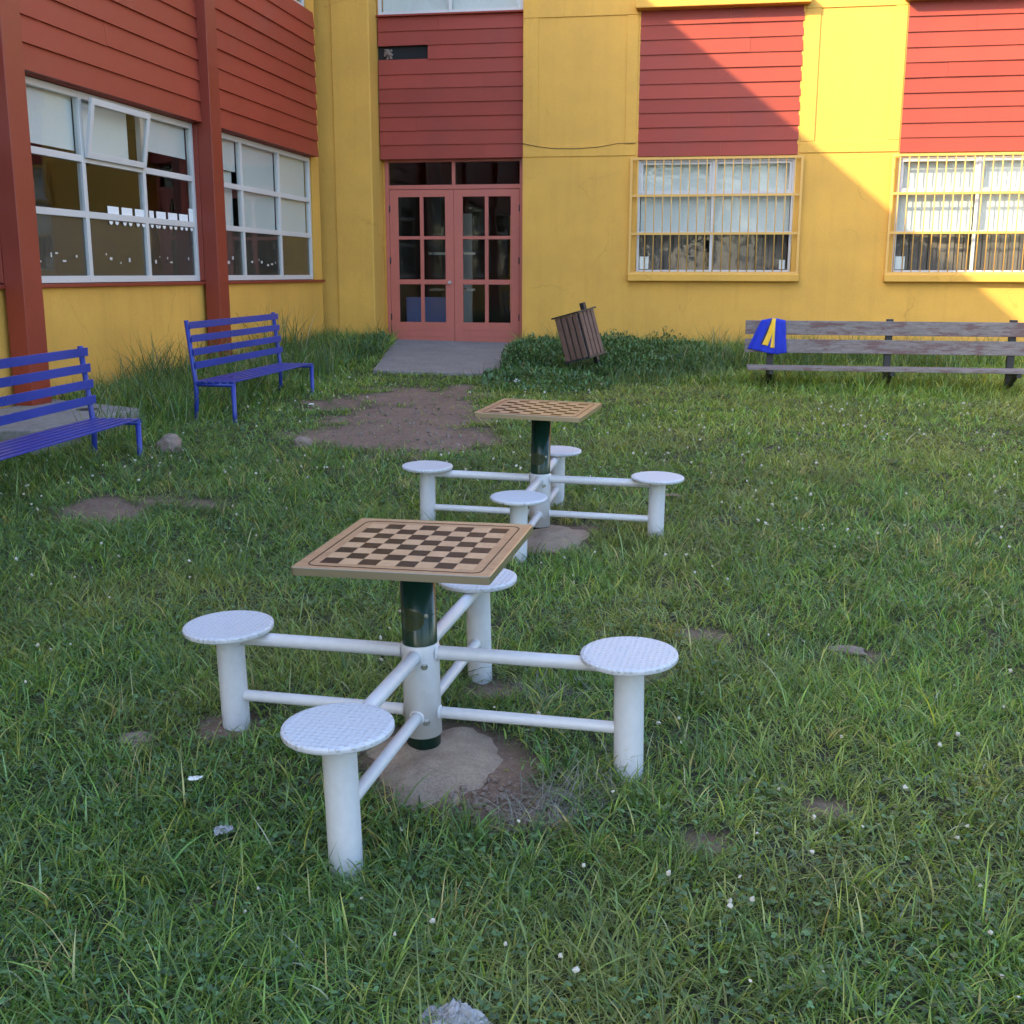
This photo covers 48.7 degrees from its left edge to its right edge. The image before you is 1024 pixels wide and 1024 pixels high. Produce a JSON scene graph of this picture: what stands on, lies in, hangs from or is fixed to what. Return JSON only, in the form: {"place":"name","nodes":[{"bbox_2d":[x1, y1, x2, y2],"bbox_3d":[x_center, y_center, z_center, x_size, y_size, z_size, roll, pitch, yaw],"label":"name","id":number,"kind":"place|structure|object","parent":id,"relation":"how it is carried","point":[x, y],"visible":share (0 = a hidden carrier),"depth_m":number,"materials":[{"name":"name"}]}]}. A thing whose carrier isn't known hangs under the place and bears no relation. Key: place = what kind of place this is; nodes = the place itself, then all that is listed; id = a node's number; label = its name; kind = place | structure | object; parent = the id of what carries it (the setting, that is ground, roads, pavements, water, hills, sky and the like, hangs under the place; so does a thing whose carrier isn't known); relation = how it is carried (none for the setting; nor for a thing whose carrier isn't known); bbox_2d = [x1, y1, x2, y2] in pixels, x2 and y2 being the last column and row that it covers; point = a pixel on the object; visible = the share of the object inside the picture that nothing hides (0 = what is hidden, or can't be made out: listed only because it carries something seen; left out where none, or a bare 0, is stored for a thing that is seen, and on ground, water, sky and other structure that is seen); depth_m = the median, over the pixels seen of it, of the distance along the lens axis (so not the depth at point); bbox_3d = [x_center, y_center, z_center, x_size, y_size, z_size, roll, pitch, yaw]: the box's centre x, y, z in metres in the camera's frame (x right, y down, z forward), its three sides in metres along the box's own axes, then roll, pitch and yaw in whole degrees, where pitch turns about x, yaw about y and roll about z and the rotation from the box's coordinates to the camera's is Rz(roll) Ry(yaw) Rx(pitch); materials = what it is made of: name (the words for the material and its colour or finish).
{"place":"outdoors","nodes":[
{"label":"outdoors","id":0,"kind":"place"},
{"bbox_2d":[0,365,1023,1023],"bbox_3d":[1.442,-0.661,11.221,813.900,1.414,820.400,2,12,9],"label":"ground","id":1,"kind":"structure","parent":0,"point":[366,429],"depth_m":4.53,"materials":[{"name":"green plant"}]},
{"bbox_2d":[0,399,138,454],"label":"concrete slab","id":2,"kind":"structure","parent":1,"relation":"on","point":[34,425],"depth_m":10.56,"materials":[{"name":"grey concrete"}]},
{"bbox_2d":[0,346,142,460],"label":"park bench","id":3,"kind":"object","parent":1,"relation":"on","point":[92,425],"visible":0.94,"depth_m":8.96,"materials":[{"name":"blue metal"}]},
{"bbox_2d":[116,731,154,746],"bbox_3d":[-1.395,0.841,4.210,0.135,0.032,0.111,2,12,9],"label":"stone","id":4,"kind":"object","parent":1,"relation":"on","point":[140,733],"visible":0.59,"depth_m":4.19,"materials":[{"name":"stone"}]},
{"bbox_2d":[0,0,324,408],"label":"school wing","id":5,"kind":"structure","parent":1,"relation":"on","point":[159,168],"depth_m":14.71,"materials":[{"name":"yellow paint"}]},
{"bbox_2d":[25,76,199,282],"bbox_3d":[-4.693,-3.822,13.549,0.239,2.095,4.362,2,12,9],"label":"window","id":6,"kind":"structure","parent":5,"relation":"in","point":[76,246],"depth_m":13.41,"materials":[{"name":"white metal"}]},
{"bbox_2d":[221,132,312,279],"bbox_3d":[-4.006,-4.772,18.056,0.150,2.095,4.335,2,12,9],"label":"window","id":7,"kind":"structure","parent":5,"relation":"in","point":[256,250],"depth_m":18.26,"materials":[{"name":"white metal"}]},
{"bbox_2d":[294,0,303,6],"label":"window","id":8,"kind":"structure","parent":5,"relation":"in","point":[301,2],"depth_m":19.32,"materials":[{"name":"white metal"}]},
{"bbox_2d":[155,433,181,452],"bbox_3d":[-3.075,-0.582,10.152,0.222,0.249,0.226,2,12,9],"label":"stone","id":9,"kind":"object","parent":1,"relation":"on","point":[166,440],"visible":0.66,"depth_m":10.07,"materials":[{"name":"grey stone"}]},
{"bbox_2d":[184,312,313,421],"bbox_3d":[-2.902,-1.570,12.841,0.520,1.290,2.540,2,12,9],"label":"park bench","id":10,"kind":"object","parent":1,"relation":"on","point":[280,367],"visible":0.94,"depth_m":12.42,"materials":[{"name":"blue metal"}]},
{"bbox_2d":[293,436,311,448],"bbox_3d":[-1.907,-0.611,10.312,0.156,0.155,0.190,2,12,9],"label":"stone","id":11,"kind":"object","parent":1,"relation":"on","point":[305,440],"visible":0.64,"depth_m":10.25,"materials":[{"name":"grey stone"}]},
{"bbox_2d":[306,328,391,364],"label":"weeds","id":12,"kind":"object","parent":1,"relation":"on","point":[371,348],"visible":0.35,"depth_m":18.41,"materials":[{"name":"green plant"}]},
{"bbox_2d":[308,395,484,454],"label":"pebbles","id":13,"kind":"object","parent":1,"relation":"on","point":[448,436],"visible":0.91,"depth_m":11.48,"materials":[{"name":"stone"}]},
{"bbox_2d":[154,707,654,837],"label":"soil clods","id":14,"kind":"object","parent":1,"relation":"on","point":[485,801],"visible":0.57,"depth_m":3.82,"materials":[{"name":"brown soil"}]},
{"bbox_2d":[182,518,677,879],"bbox_3d":[-0.333,0.561,4.109,1.411,0.962,1.412,-7,14,-30],"label":"chess table","id":15,"kind":"object","parent":1,"relation":"on","point":[418,559],"visible":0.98,"depth_m":3.98,"materials":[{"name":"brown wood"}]},
{"bbox_2d":[366,727,502,809],"bbox_3d":[-0.254,0.915,4.101,0.524,0.103,0.667,-3,12,-17],"label":"mortar footing","id":16,"kind":"object","parent":1,"relation":"on","point":[468,757],"visible":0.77,"depth_m":4.03,"materials":[{"name":"grey concrete"}]},
{"bbox_2d":[373,339,508,376],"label":"pavement","id":17,"kind":"structure","parent":1,"relation":"on","point":[450,358],"depth_m":18.46,"materials":[{"name":"grey concrete"}]},
{"bbox_2d":[417,998,492,1023],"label":"rock","id":18,"kind":"object","parent":1,"relation":"on","point":[453,1011],"visible":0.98,"depth_m":2.67,"materials":[{"name":"grey stone"}]},
{"bbox_2d":[0,299,1023,1023],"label":"grass","id":19,"kind":"structure","parent":1,"relation":"on","point":[158,397],"depth_m":4.58,"materials":[{"name":"green plant"}]},
{"bbox_2d":[188,776,202,779],"bbox_3d":[-1.072,0.900,3.835,0.050,0.007,0.031,-1,12,-7],"label":"paper scrap","id":20,"kind":"object","parent":19,"relation":"on","point":[194,777],"visible":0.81,"depth_m":3.83,"materials":[{"name":"white paper"}]},
{"bbox_2d":[214,825,232,835],"bbox_3d":[-0.905,0.992,3.550,0.060,0.021,0.045,-4,13,-19],"label":"plastic scrap","id":21,"kind":"object","parent":19,"relation":"on","point":[227,829],"visible":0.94,"depth_m":3.54,"materials":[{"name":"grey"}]},
{"bbox_2d":[0,375,1023,1023],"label":"clover","id":22,"kind":"object","parent":19,"relation":"on","point":[168,971],"depth_m":3.55,"materials":[{"name":"green plant"}]},
{"bbox_2d":[479,332,563,378],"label":"weeds","id":23,"kind":"object","parent":1,"relation":"on","point":[516,351],"visible":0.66,"depth_m":16.96,"materials":[{"name":"green plant"}]},
{"bbox_2d":[402,398,683,562],"bbox_3d":[0.185,-0.193,7.389,1.412,1.014,1.412,-8,14,-33],"label":"chess table","id":24,"kind":"object","parent":1,"relation":"on","point":[547,478],"visible":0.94,"depth_m":7.31,"materials":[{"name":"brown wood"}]},
{"bbox_2d":[475,362,618,394],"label":"weeds","id":25,"kind":"object","parent":1,"relation":"on","point":[560,374],"visible":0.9,"depth_m":15.04,"materials":[{"name":"green plant"}]},
{"bbox_2d":[527,524,589,552],"bbox_3d":[0.264,0.152,7.347,0.561,0.082,0.842,2,12,9],"label":"mortar footing","id":26,"kind":"object","parent":1,"relation":"on","point":[557,534],"visible":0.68,"depth_m":7.22,"materials":[{"name":"grey concrete"}]},
{"bbox_2d":[551,302,606,373],"bbox_3d":[1.082,-2.263,16.474,0.480,1.525,0.552,-8,11,39],"label":"litter bin","id":27,"kind":"object","parent":1,"relation":"on","point":[579,335],"visible":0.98,"depth_m":16.24,"materials":[{"name":"wood"}]},
{"bbox_2d":[533,326,745,378],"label":"weeds","id":28,"kind":"object","parent":1,"relation":"on","point":[635,345],"visible":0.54,"depth_m":17.38,"materials":[{"name":"green plant"}]},
{"bbox_2d":[313,0,1023,346],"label":"school building","id":29,"kind":"structure","parent":1,"relation":"on","point":[491,170],"depth_m":20.05,"materials":[{"name":"yellow paint"}]},
{"bbox_2d":[389,189,454,340],"bbox_3d":[-1.713,-4.649,21.476,1.251,2.825,0.120,2,12,9],"label":"door","id":30,"kind":"structure","parent":29,"relation":"in","point":[441,331],"depth_m":21.51,"materials":[{"name":"paint"}]},
{"bbox_2d":[378,0,522,14],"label":"window","id":31,"kind":"structure","parent":29,"relation":"in","point":[389,6],"depth_m":20.38,"materials":[{"name":"white metal"}]},
{"bbox_2d":[454,189,519,342],"bbox_3d":[-0.467,-4.608,21.295,1.256,2.825,0.066,2,12,9],"label":"door","id":32,"kind":"structure","parent":29,"relation":"in","point":[464,331],"depth_m":21.31,"materials":[{"name":"paint"}]},
{"bbox_2d":[636,158,794,271],"bbox_3d":[3.604,-5.255,20.199,2.730,2.000,0.195,2,12,9],"label":"window","id":33,"kind":"structure","parent":29,"relation":"in","point":[755,161],"depth_m":20.21,"materials":[{"name":"white glass"}]},
{"bbox_2d":[891,155,1023,271],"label":"window","id":34,"kind":"structure","parent":29,"relation":"in","point":[951,160],"depth_m":19.53,"materials":[{"name":"white glass"}]},
{"bbox_2d":[827,645,867,654],"bbox_3d":[1.561,0.646,5.277,0.192,0.035,0.100,2,12,9],"label":"stone","id":35,"kind":"object","parent":1,"relation":"on","point":[852,648],"visible":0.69,"depth_m":5.25,"materials":[{"name":"stone"}]},
{"bbox_2d":[744,319,1023,389],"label":"wooden bench","id":36,"kind":"object","parent":1,"relation":"on","point":[1011,348],"visible":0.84,"depth_m":15.20,"materials":[{"name":"grey wood"}]},
{"bbox_2d":[747,318,786,353],"bbox_3d":[3.502,-2.417,15.539,0.534,0.483,0.188,2,12,9],"label":"sports garment","id":37,"kind":"object","parent":36,"relation":"on","point":[769,336],"visible":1,"depth_m":15.47,"materials":[{"name":"blue fabric"}]}
]}

